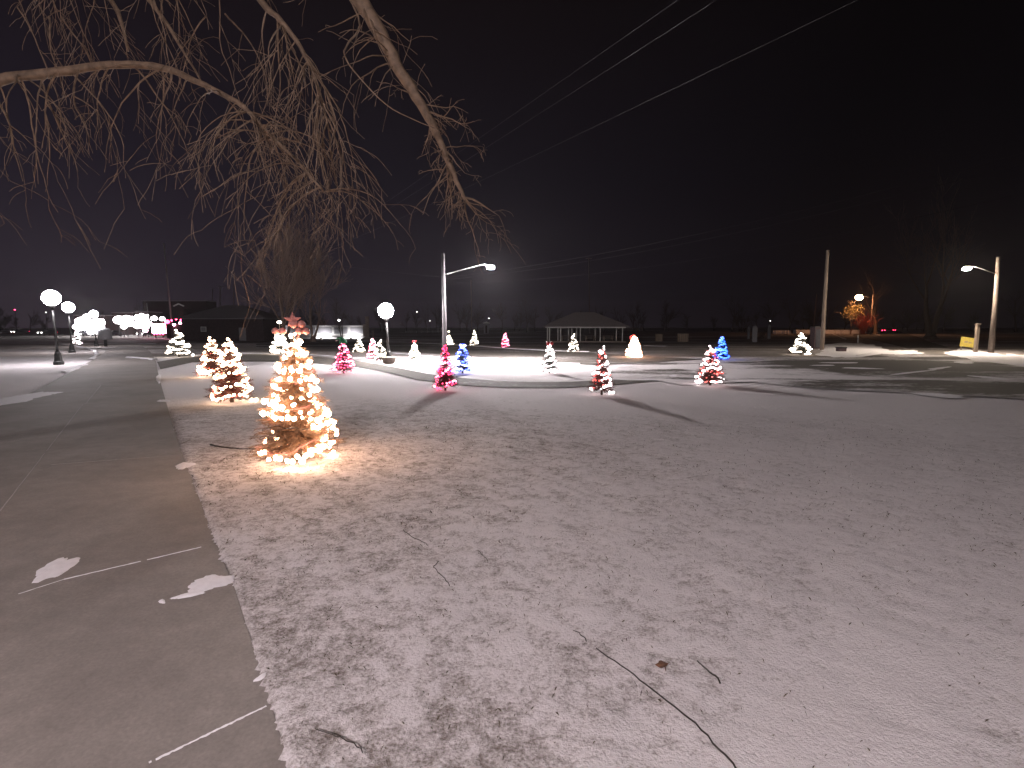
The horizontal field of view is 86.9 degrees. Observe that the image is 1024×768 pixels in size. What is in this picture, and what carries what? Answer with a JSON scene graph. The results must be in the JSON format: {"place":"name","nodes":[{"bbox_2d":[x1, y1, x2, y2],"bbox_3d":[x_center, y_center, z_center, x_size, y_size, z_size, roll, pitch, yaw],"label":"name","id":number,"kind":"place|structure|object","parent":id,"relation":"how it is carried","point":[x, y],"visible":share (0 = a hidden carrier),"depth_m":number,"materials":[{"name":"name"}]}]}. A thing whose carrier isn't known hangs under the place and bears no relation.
{"place":"outdoors","nodes":[
{"label":"outdoors","id":0,"kind":"place"},
{"bbox_2d":[0,335,166,339],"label":"street","id":1,"kind":"structure","parent":0,"point":[32,337],"depth_m":116.44,"materials":[{"name":"asphalt"}]},
{"bbox_2d":[76,317,86,336],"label":"lamp","id":2,"kind":"object","parent":1,"relation":"on","point":[81,320],"visible":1,"depth_m":123.17,"materials":[{"name":"glass"}]},
{"bbox_2d":[95,319,104,325],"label":"lamp","id":3,"kind":"object","parent":1,"relation":"on","point":[99,322],"visible":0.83,"depth_m":123.15,"materials":[{"name":"glass"}]},
{"bbox_2d":[113,316,123,336],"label":"lamp","id":4,"kind":"object","parent":1,"relation":"on","point":[117,319],"visible":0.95,"depth_m":123.01,"materials":[{"name":"glass"}]},
{"bbox_2d":[121,315,131,335],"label":"lamp","id":5,"kind":"object","parent":1,"relation":"on","point":[126,319],"visible":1,"depth_m":123.08,"materials":[{"name":"glass"}]},
{"bbox_2d":[137,314,146,336],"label":"lamp","id":6,"kind":"object","parent":1,"relation":"on","point":[141,317],"visible":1,"depth_m":123.18,"materials":[{"name":"glass"}]},
{"bbox_2d":[151,323,166,334],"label":"light box","id":7,"kind":"object","parent":1,"relation":"on","point":[159,328],"visible":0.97,"depth_m":108.19,"materials":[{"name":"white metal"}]},
{"bbox_2d":[73,315,121,335],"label":"shop building","id":8,"kind":"structure","parent":0,"point":[110,324],"depth_m":139.16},
{"bbox_2d":[90,319,97,333],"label":"window","id":9,"kind":"structure","parent":8,"relation":"in","point":[91,320],"depth_m":139.04,"materials":[{"name":"glass"}]},
{"bbox_2d":[111,312,135,334],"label":"shop building","id":10,"kind":"structure","parent":0,"point":[131,330],"depth_m":153.68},
{"bbox_2d":[0,340,285,767],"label":"path","id":11,"kind":"structure","parent":0,"point":[120,666],"depth_m":3.35,"materials":[{"name":"concrete"}]},
{"bbox_2d":[0,392,51,404],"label":"snow patch","id":12,"kind":"object","parent":11,"relation":"on","point":[17,399],"visible":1,"depth_m":12.79,"materials":[{"name":"snow"}]},
{"bbox_2d":[0,404,82,510],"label":"snow line","id":13,"kind":"object","parent":11,"relation":"on","point":[33,467],"visible":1,"depth_m":6.33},
{"bbox_2d":[32,557,79,582],"bbox_3d":[-3.220,1.298,3.799,0.213,0.009,0.424,-1,6,-10],"label":"snow patch","id":14,"kind":"object","parent":11,"relation":"on","point":[58,567],"visible":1,"depth_m":3.79,"materials":[{"name":"snow"}]},
{"bbox_2d":[83,343,158,343],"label":"snow edge","id":15,"kind":"object","parent":11,"relation":"on","point":[121,343],"visible":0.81,"depth_m":64.88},
{"bbox_2d":[64,547,199,579],"bbox_3d":[-2.712,1.288,3.909,0.821,0.003,0.018,-5,8,-41],"label":"snow line","id":16,"kind":"object","parent":11,"relation":"on","point":[130,563],"visible":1,"depth_m":3.88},
{"bbox_2d":[175,462,195,468],"bbox_3d":[-4.012,0.998,6.629,0.262,0.009,0.355,0,6,0],"label":"snow patch","id":17,"kind":"object","parent":11,"relation":"on","point":[183,465],"visible":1,"depth_m":6.61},
{"bbox_2d":[170,590,204,598],"bbox_3d":[-2.060,1.337,3.430,0.196,0.009,0.072,-4,7,-32],"label":"snow patch","id":18,"kind":"object","parent":11,"relation":"on","point":[192,594],"visible":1,"depth_m":3.42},
{"bbox_2d":[149,705,266,762],"bbox_3d":[-1.261,1.462,2.268,0.017,0.003,0.449,6,8,44],"label":"snow line","id":19,"kind":"object","parent":11,"relation":"on","point":[182,746],"visible":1,"depth_m":2.25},
{"bbox_2d":[188,574,234,591],"bbox_3d":[-1.992,1.320,3.587,0.287,0.009,0.264,0,6,0],"label":"snow patch","id":20,"kind":"object","parent":11,"relation":"on","point":[208,582],"visible":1,"depth_m":3.58,"materials":[{"name":"snow"}]},
{"bbox_2d":[134,311,162,334],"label":"shop building","id":21,"kind":"structure","parent":0,"point":[149,314],"depth_m":153.92,"materials":[{"name":"grey"}]},
{"bbox_2d":[164,324,181,338],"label":"shed","id":22,"kind":"structure","parent":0,"point":[171,328],"depth_m":104.37,"materials":[{"name":"brick"}]},
{"bbox_2d":[285,325,364,338],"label":"white wall","id":23,"kind":"structure","parent":0,"point":[331,332],"depth_m":105.02,"materials":[{"name":"paint"}]},
{"bbox_2d":[362,316,370,338],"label":"stone pillar","id":24,"kind":"structure","parent":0,"point":[366,332],"depth_m":104.07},
{"bbox_2d":[157,355,658,387],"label":"curved path","id":25,"kind":"structure","parent":0,"point":[362,364],"depth_m":19.28,"materials":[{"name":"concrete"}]},
{"bbox_2d":[0,328,1023,767],"bbox_3d":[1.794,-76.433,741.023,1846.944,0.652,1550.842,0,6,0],"label":"ground","id":26,"kind":"structure","parent":0,"point":[908,690],"depth_m":3.94,"materials":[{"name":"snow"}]},
{"bbox_2d":[11,329,28,333],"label":"parked car","id":27,"kind":"object","parent":26,"relation":"on","point":[18,331],"visible":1,"depth_m":182.24,"materials":[{"name":"paint"}]},
{"bbox_2d":[37,330,57,334],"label":"parked car","id":28,"kind":"object","parent":26,"relation":"on","point":[46,332],"visible":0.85,"depth_m":153.16,"materials":[{"name":"paint"}]},
{"bbox_2d":[41,290,64,364],"bbox_3d":[-20.674,-2.527,24.421,0.673,3.387,0.673,-1,6,0],"label":"globe lamp","id":29,"kind":"object","parent":26,"relation":"on","point":[51,299],"visible":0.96,"depth_m":24.32,"materials":[{"name":"glass"}]},
{"bbox_2d":[62,302,75,352],"bbox_3d":[-29.511,-3.752,36.064,0.673,3.387,0.673,0,6,0],"label":"globe lamp","id":30,"kind":"object","parent":26,"relation":"on","point":[68,308],"visible":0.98,"depth_m":35.96,"materials":[{"name":"glass"}]},
{"bbox_2d":[61,364,87,372],"bbox_3d":[-17.860,-0.659,22.042,0.398,0.050,4.737,-4,7,-32],"label":"snow edge","id":31,"kind":"object","parent":26,"relation":"on","point":[78,366],"visible":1,"depth_m":21.51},
{"bbox_2d":[72,329,82,343],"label":"lit tree","id":32,"kind":"object","parent":26,"relation":"on","point":[78,337],"visible":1,"depth_m":60.94,"materials":[{"name":"white plant"}]},
{"bbox_2d":[74,345,98,359],"bbox_3d":[-33.947,-2.710,42.370,1.364,0.250,38.339,-5,8,-41],"label":"snow edge","id":33,"kind":"object","parent":26,"relation":"on","point":[96,353],"visible":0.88,"depth_m":34.77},
{"bbox_2d":[89,310,98,346],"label":"globe lamp","id":34,"kind":"object","parent":26,"relation":"on","point":[93,314],"visible":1,"depth_m":50.27,"materials":[{"name":"glass"}]},
{"bbox_2d":[97,328,111,345],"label":"sign post","id":35,"kind":"object","parent":26,"relation":"on","point":[105,334],"visible":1,"depth_m":50.08,"materials":[{"name":"black metal"}]},
{"bbox_2d":[163,243,172,323],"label":"utility pole","id":36,"kind":"object","parent":26,"relation":"on","point":[167,284],"visible":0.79,"depth_m":111.44,"materials":[{"name":"brown wood"}]},
{"bbox_2d":[141,300,216,323],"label":"shop building","id":37,"kind":"structure","parent":26,"relation":"on","point":[193,306],"depth_m":182.08,"materials":[{"name":"brick"}]},
{"bbox_2d":[165,329,193,356],"bbox_3d":[-19.023,-2.331,30.889,1.745,1.583,1.686,0,6,0],"label":"lit tree","id":38,"kind":"object","parent":26,"relation":"on","point":[177,347],"visible":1,"depth_m":30.68,"materials":[{"name":"white plant"}]},
{"bbox_2d":[173,303,188,323],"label":"lit gable","id":39,"kind":"structure","parent":26,"relation":"on","point":[182,312],"depth_m":162.52,"materials":[{"name":"brick"}]},
{"bbox_2d":[193,337,225,375],"bbox_3d":[-10.317,-0.928,18.553,1.288,1.384,1.217,-4,7,-30],"label":"lit tree","id":40,"kind":"object","parent":26,"relation":"on","point":[209,365],"visible":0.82,"depth_m":18.39,"materials":[{"name":"white plant"}]},
{"bbox_2d":[174,305,282,340],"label":"park building","id":41,"kind":"structure","parent":26,"relation":"on","point":[222,323],"depth_m":87.74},
{"bbox_2d":[239,328,245,340],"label":"door","id":42,"kind":"structure","parent":41,"relation":"in","point":[243,335],"depth_m":87.71,"materials":[{"name":"grey paint"}]},
{"bbox_2d":[203,338,257,402],"bbox_3d":[-6.398,-0.304,12.238,1.140,1.475,1.206,0,6,0],"label":"lit tree","id":43,"kind":"object","parent":26,"relation":"on","point":[232,386],"visible":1,"depth_m":12.09,"materials":[{"name":"white plant"}]},
{"bbox_2d":[0,0,525,335],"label":"overhanging tree","id":44,"kind":"object","parent":26,"relation":"on","point":[367,12],"visible":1,"depth_m":5.44,"materials":[{"name":"brown plant"}]},
{"bbox_2d":[268,321,289,353],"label":"lit tree","id":45,"kind":"object","parent":26,"relation":"on","point":[279,344],"visible":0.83,"depth_m":33.53,"materials":[{"name":"white plant"}]},
{"bbox_2d":[229,204,339,341],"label":"bare tree","id":46,"kind":"object","parent":26,"relation":"on","point":[286,257],"visible":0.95,"depth_m":76.42,"materials":[{"name":"brown plant"}]},
{"bbox_2d":[194,353,376,361],"bbox_3d":[-11.867,-1.596,30.913,13.424,0.053,4.136,3,7,25],"label":"snow edge","id":47,"kind":"object","parent":26,"relation":"on","point":[308,354],"visible":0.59,"depth_m":31.89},
{"bbox_2d":[248,312,347,463],"bbox_3d":[-2.689,0.058,6.757,1.201,1.907,1.209,-2,6,-17],"label":"lit tree","id":48,"kind":"object","parent":26,"relation":"on","point":[299,427],"visible":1,"depth_m":6.62,"materials":[{"name":"orange plant"}]},
{"bbox_2d":[310,253,314,321],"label":"utility pole","id":49,"kind":"object","parent":26,"relation":"on","point":[311,296],"visible":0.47,"depth_m":181.78,"materials":[{"name":"brown wood"}]},
{"bbox_2d":[322,1,675,244],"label":"overhead wire","id":50,"kind":"object","parent":49,"relation":"attached to","point":[543,93],"visible":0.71,"depth_m":25.60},
{"bbox_2d":[332,1,714,242],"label":"overhead wire","id":51,"kind":"object","parent":49,"relation":"attached to","point":[569,94],"visible":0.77,"depth_m":24.26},
{"bbox_2d":[331,0,856,247],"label":"overhead wire","id":52,"kind":"object","parent":49,"relation":"attached to","point":[657,96],"visible":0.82,"depth_m":22.32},
{"bbox_2d":[283,239,350,340],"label":"bare tree","id":53,"kind":"object","parent":26,"relation":"on","point":[312,338],"visible":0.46,"depth_m":83.42,"materials":[{"name":"brown plant"}]},
{"bbox_2d":[329,294,345,336],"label":"bare tree","id":54,"kind":"object","parent":26,"relation":"on","point":[338,321],"visible":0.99,"depth_m":84.22,"materials":[{"name":"brown plant"}]},
{"bbox_2d":[315,728,362,752],"bbox_3d":[-0.703,1.447,2.199,0.255,0.021,0.016,3,7,26],"label":"fallen stick","id":55,"kind":"object","parent":26,"relation":"on","point":[342,738],"visible":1,"depth_m":2.19,"materials":[{"name":"wood"}]},
{"bbox_2d":[328,337,355,372],"bbox_3d":[-6.245,-1.067,19.995,1.090,1.352,1.074,0,6,0],"label":"lit tree","id":56,"kind":"object","parent":26,"relation":"on","point":[342,355],"visible":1,"depth_m":19.87,"materials":[{"name":"pink plant"}]},
{"bbox_2d":[352,338,364,352],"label":"lit tree","id":57,"kind":"object","parent":26,"relation":"on","point":[359,348],"visible":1,"depth_m":36.13,"materials":[{"name":"white plant"}]},
{"bbox_2d":[367,338,376,359],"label":"lit tree","id":58,"kind":"object","parent":26,"relation":"on","point":[372,345],"visible":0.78,"depth_m":27.58,"materials":[{"name":"white plant"}]},
{"bbox_2d":[374,340,385,361],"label":"lit tree","id":59,"kind":"object","parent":26,"relation":"on","point":[379,352],"visible":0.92,"depth_m":26.57,"materials":[{"name":"white plant"}]},
{"bbox_2d":[378,303,392,356],"bbox_3d":[-5.987,-2.432,25.929,0.713,2.880,0.713,-2,6,0],"label":"globe lamp","id":60,"kind":"object","parent":26,"relation":"on","point":[385,311],"visible":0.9,"depth_m":25.66,"materials":[{"name":"glass"}]},
{"bbox_2d":[381,356,396,363],"bbox_3d":[-5.725,-1.123,25.148,0.720,0.340,0.702,0,6,0],"label":"planter","id":61,"kind":"object","parent":26,"relation":"on","point":[388,360],"visible":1,"depth_m":24.89,"materials":[{"name":"stone"}]},
{"bbox_2d":[408,340,421,360],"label":"lit tree","id":62,"kind":"object","parent":26,"relation":"on","point":[414,356],"visible":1,"depth_m":27.25,"materials":[{"name":"white plant"}]},
{"bbox_2d":[431,345,458,390],"bbox_3d":[-1.796,-0.436,14.554,0.843,1.244,0.835,0,6,0],"label":"lit tree","id":63,"kind":"object","parent":26,"relation":"on","point":[445,380],"visible":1,"depth_m":14.49,"materials":[{"name":"pink plant"}]},
{"bbox_2d":[451,344,475,372],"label":"lit tree","id":64,"kind":"object","parent":26,"relation":"on","point":[463,364],"visible":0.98,"depth_m":19.86,"materials":[{"name":"blue plant"}]},
{"bbox_2d":[441,253,494,356],"bbox_3d":[-2.176,-3.730,26.780,2.634,5.381,0.370,0,6,0],"label":"street light","id":65,"kind":"object","parent":26,"relation":"on","point":[444,323],"visible":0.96,"depth_m":26.65,"materials":[{"name":"metal"}]},
{"bbox_2d":[446,163,1023,279],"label":"overhead wire","id":66,"kind":"object","parent":65,"relation":"attached to","point":[755,228],"visible":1,"depth_m":18.39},
{"bbox_2d":[450,153,1021,276],"bbox_3d":[9.319,-6.559,17.669,30.831,4.487,0.012,4,7,34],"label":"overhead wire","id":67,"kind":"object","parent":65,"relation":"attached to","point":[762,219],"visible":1,"depth_m":18.26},
{"bbox_2d":[474,193,1021,282],"bbox_3d":[9.317,-5.881,17.741,30.832,3.846,0.009,4,7,34],"label":"overhead wire","id":68,"kind":"object","parent":65,"relation":"attached to","point":[767,247],"visible":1,"depth_m":18.13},
{"bbox_2d":[470,330,477,345],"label":"lit tree","id":69,"kind":"object","parent":26,"relation":"on","point":[474,340],"visible":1,"depth_m":54.03,"materials":[{"name":"white plant"}]},
{"bbox_2d":[360,340,588,351],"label":"snow edge","id":70,"kind":"object","parent":26,"relation":"on","point":[488,346],"visible":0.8,"depth_m":45.15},
{"bbox_2d":[256,342,699,364],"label":"park lane","id":71,"kind":"structure","parent":26,"relation":"on","point":[561,356],"depth_m":34.47,"materials":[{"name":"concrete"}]},
{"bbox_2d":[624,335,643,356],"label":"lit tree","id":72,"kind":"object","parent":71,"relation":"on","point":[634,349],"visible":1,"depth_m":30.24,"materials":[{"name":"white plant"}]},
{"bbox_2d":[392,352,580,363],"bbox_3d":[-3.213,-1.377,28.844,15.106,0.054,2.783,6,8,44],"label":"snow edge","id":73,"kind":"object","parent":26,"relation":"on","point":[491,361],"visible":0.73,"depth_m":26.01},
{"bbox_2d":[484,322,488,333],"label":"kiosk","id":74,"kind":"object","parent":26,"relation":"on","point":[486,327],"visible":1,"depth_m":182.19,"materials":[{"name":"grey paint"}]},
{"bbox_2d":[500,333,509,347],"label":"lit tree","id":75,"kind":"object","parent":26,"relation":"on","point":[504,342],"visible":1,"depth_m":46.03,"materials":[{"name":"pink plant"}]},
{"bbox_2d":[0,297,1023,331],"bbox_3d":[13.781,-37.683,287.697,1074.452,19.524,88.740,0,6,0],"label":"treeline","id":76,"kind":"object","parent":26,"relation":"on","point":[4,322],"visible":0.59,"depth_m":288.62,"materials":[{"name":"black plant"}]},
{"bbox_2d":[515,293,535,331],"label":"bare tree","id":77,"kind":"object","parent":26,"relation":"on","point":[524,303],"visible":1,"depth_m":224.86,"materials":[{"name":"brown plant"}]},
{"bbox_2d":[540,341,560,372],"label":"lit tree","id":78,"kind":"object","parent":26,"relation":"on","point":[549,366],"visible":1,"depth_m":19.89,"materials":[{"name":"white plant"}]},
{"bbox_2d":[567,334,579,351],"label":"lit tree","id":79,"kind":"object","parent":26,"relation":"on","point":[573,347],"visible":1,"depth_m":36.74,"materials":[{"name":"white plant"}]},
{"bbox_2d":[542,312,629,341],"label":"pavilion","id":80,"kind":"structure","parent":26,"relation":"on","point":[576,320],"depth_m":77.19,"materials":[{"name":"wood"}]},
{"bbox_2d":[587,346,614,394],"bbox_3d":[2.256,-0.346,13.650,0.768,1.255,0.749,0,6,0],"label":"lit tree","id":81,"kind":"object","parent":26,"relation":"on","point":[602,373],"visible":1,"depth_m":13.56,"materials":[{"name":"white plant"}]},
{"bbox_2d":[625,301,639,331],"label":"bare tree","id":82,"kind":"object","parent":26,"relation":"on","point":[633,315],"visible":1,"depth_m":231.38,"materials":[{"name":"brown plant"}]},
{"bbox_2d":[655,660,667,670],"bbox_3d":[0.742,1.384,2.656,0.084,0.041,0.053,17,22,-40],"label":"dead leaf","id":83,"kind":"object","parent":26,"relation":"on","point":[660,664],"visible":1,"depth_m":2.65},
{"bbox_2d":[596,648,736,767],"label":"fallen stick","id":84,"kind":"object","parent":26,"relation":"on","point":[705,733],"visible":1,"depth_m":2.35,"materials":[{"name":"wood"}]},
{"bbox_2d":[677,333,687,341],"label":"wooden box","id":85,"kind":"object","parent":26,"relation":"on","point":[682,337],"visible":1,"depth_m":80.43,"materials":[{"name":"brown wood"}]},
{"bbox_2d":[693,345,727,385],"bbox_3d":[5.821,-0.540,15.823,1.054,1.181,1.079,-3,7,-24],"label":"lit tree","id":86,"kind":"object","parent":26,"relation":"on","point":[710,377],"visible":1,"depth_m":15.75,"materials":[{"name":"white plant"}]},
{"bbox_2d":[719,294,750,331],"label":"bare tree","id":87,"kind":"object","parent":26,"relation":"on","point":[735,316],"visible":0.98,"depth_m":265.12,"materials":[{"name":"brown plant"}]},
{"bbox_2d":[752,326,757,341],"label":"stone marker","id":88,"kind":"object","parent":26,"relation":"on","point":[754,333],"visible":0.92,"depth_m":77.11,"materials":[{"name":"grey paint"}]},
{"bbox_2d":[773,330,790,333],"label":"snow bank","id":89,"kind":"structure","parent":26,"relation":"on","point":[781,331],"depth_m":182.04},
{"bbox_2d":[789,333,812,354],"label":"lit tree","id":90,"kind":"object","parent":26,"relation":"on","point":[801,345],"visible":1,"depth_m":33.13,"materials":[{"name":"white plant"}]},
{"bbox_2d":[809,326,825,348],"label":"cabinet","id":91,"kind":"object","parent":26,"relation":"on","point":[815,334],"visible":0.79,"depth_m":43.43,"materials":[{"name":"black metal"}]},
{"bbox_2d":[820,250,828,349],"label":"utility pole","id":92,"kind":"object","parent":26,"relation":"on","point":[822,335],"visible":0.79,"depth_m":40.41,"materials":[{"name":"brown wood"}]},
{"bbox_2d":[793,330,865,333],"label":"fence","id":93,"kind":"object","parent":26,"relation":"on","point":[828,331],"depth_m":181.86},
{"bbox_2d":[834,301,865,334],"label":"leafy tree","id":94,"kind":"object","parent":26,"relation":"on","point":[852,311],"visible":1,"depth_m":161.87,"materials":[{"name":"orange plant"}]},
{"bbox_2d":[815,343,889,357],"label":"snow island","id":95,"kind":"structure","parent":26,"relation":"on","point":[854,349],"depth_m":38.32,"materials":[{"name":"snow"}]},
{"bbox_2d":[855,295,873,333],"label":"street light","id":96,"kind":"object","parent":26,"relation":"on","point":[858,297],"visible":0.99,"depth_m":161.53,"materials":[{"name":"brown wood"}]},
{"bbox_2d":[853,270,890,333],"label":"bare tree","id":97,"kind":"object","parent":26,"relation":"on","point":[875,330],"visible":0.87,"depth_m":171.75,"materials":[{"name":"brown plant"}]},
{"bbox_2d":[885,167,984,338],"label":"bare tree","id":98,"kind":"object","parent":26,"relation":"on","point":[930,331],"visible":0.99,"depth_m":102.97,"materials":[{"name":"brown plant"}]},
{"bbox_2d":[959,337,973,349],"bbox_3d":[32.956,-2.869,39.101,1.003,1.107,0.105,1,6,9],"label":"yellow board","id":99,"kind":"object","parent":26,"relation":"on","point":[966,342],"visible":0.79,"depth_m":39.06,"materials":[{"name":"plastic"}]},
{"bbox_2d":[973,324,980,351],"bbox_3d":[30.537,-3.006,35.497,0.240,1.917,0.240,0,6,0],"label":"wooden post","id":100,"kind":"object","parent":26,"relation":"on","point":[976,337],"visible":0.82,"depth_m":35.45,"materials":[{"name":"brown wood"}]},
{"bbox_2d":[944,348,1012,364],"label":"snow bank","id":101,"kind":"structure","parent":26,"relation":"on","point":[979,355],"depth_m":31.25,"materials":[{"name":"snow"}]},
{"bbox_2d":[963,257,1000,352],"bbox_3d":[29.968,-4.987,34.671,2.422,6.227,0.429,0,6,0],"label":"street light","id":102,"kind":"object","parent":26,"relation":"on","point":[991,342],"visible":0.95,"depth_m":34.58,"materials":[{"name":"grey wood"}]},
{"bbox_2d":[992,286,1023,331],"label":"bare tree","id":103,"kind":"object","parent":26,"relation":"on","point":[1015,325],"visible":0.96,"depth_m":231.93,"materials":[{"name":"brown plant"}]},
{"bbox_2d":[994,354,1023,366],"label":"snow bank","id":104,"kind":"structure","parent":26,"relation":"on","point":[1015,359],"depth_m":28.18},
{"bbox_2d":[0,0,1023,327],"label":"sky","id":105,"kind":"structure","parent":0,"point":[864,97],"materials":[{"name":"black"}]},
{"bbox_2d":[589,331,1023,398],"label":"road","id":106,"kind":"structure","parent":0,"point":[953,378],"depth_m":20.07,"materials":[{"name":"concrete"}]},
{"bbox_2d":[713,336,729,359],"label":"lit tree","id":107,"kind":"object","parent":106,"relation":"on","point":[721,349],"visible":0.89,"depth_m":27.90,"materials":[{"name":"blue plant"}]},
{"bbox_2d":[879,350,917,354],"bbox_3d":[26.104,-2.148,36.333,2.004,0.009,9.779,5,8,39],"label":"snow patch","id":108,"kind":"object","parent":106,"relation":"on","point":[899,352],"visible":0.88,"depth_m":35.63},
{"bbox_2d":[912,393,963,397],"bbox_3d":[10.615,0.276,13.352,0.974,0.009,1.135,0,6,0],"label":"snow patch","id":109,"kind":"object","parent":106,"relation":"on","point":[942,395],"visible":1,"depth_m":13.27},
{"bbox_2d":[968,375,1009,379],"bbox_3d":[15.971,-0.218,18.015,0.662,0.009,1.708,0,6,0],"label":"snow patch","id":110,"kind":"object","parent":106,"relation":"on","point":[990,377],"visible":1,"depth_m":17.96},
{"bbox_2d":[852,311,882,333],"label":"shrub","id":111,"kind":"object","parent":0,"point":[865,326],"visible":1,"depth_m":161.49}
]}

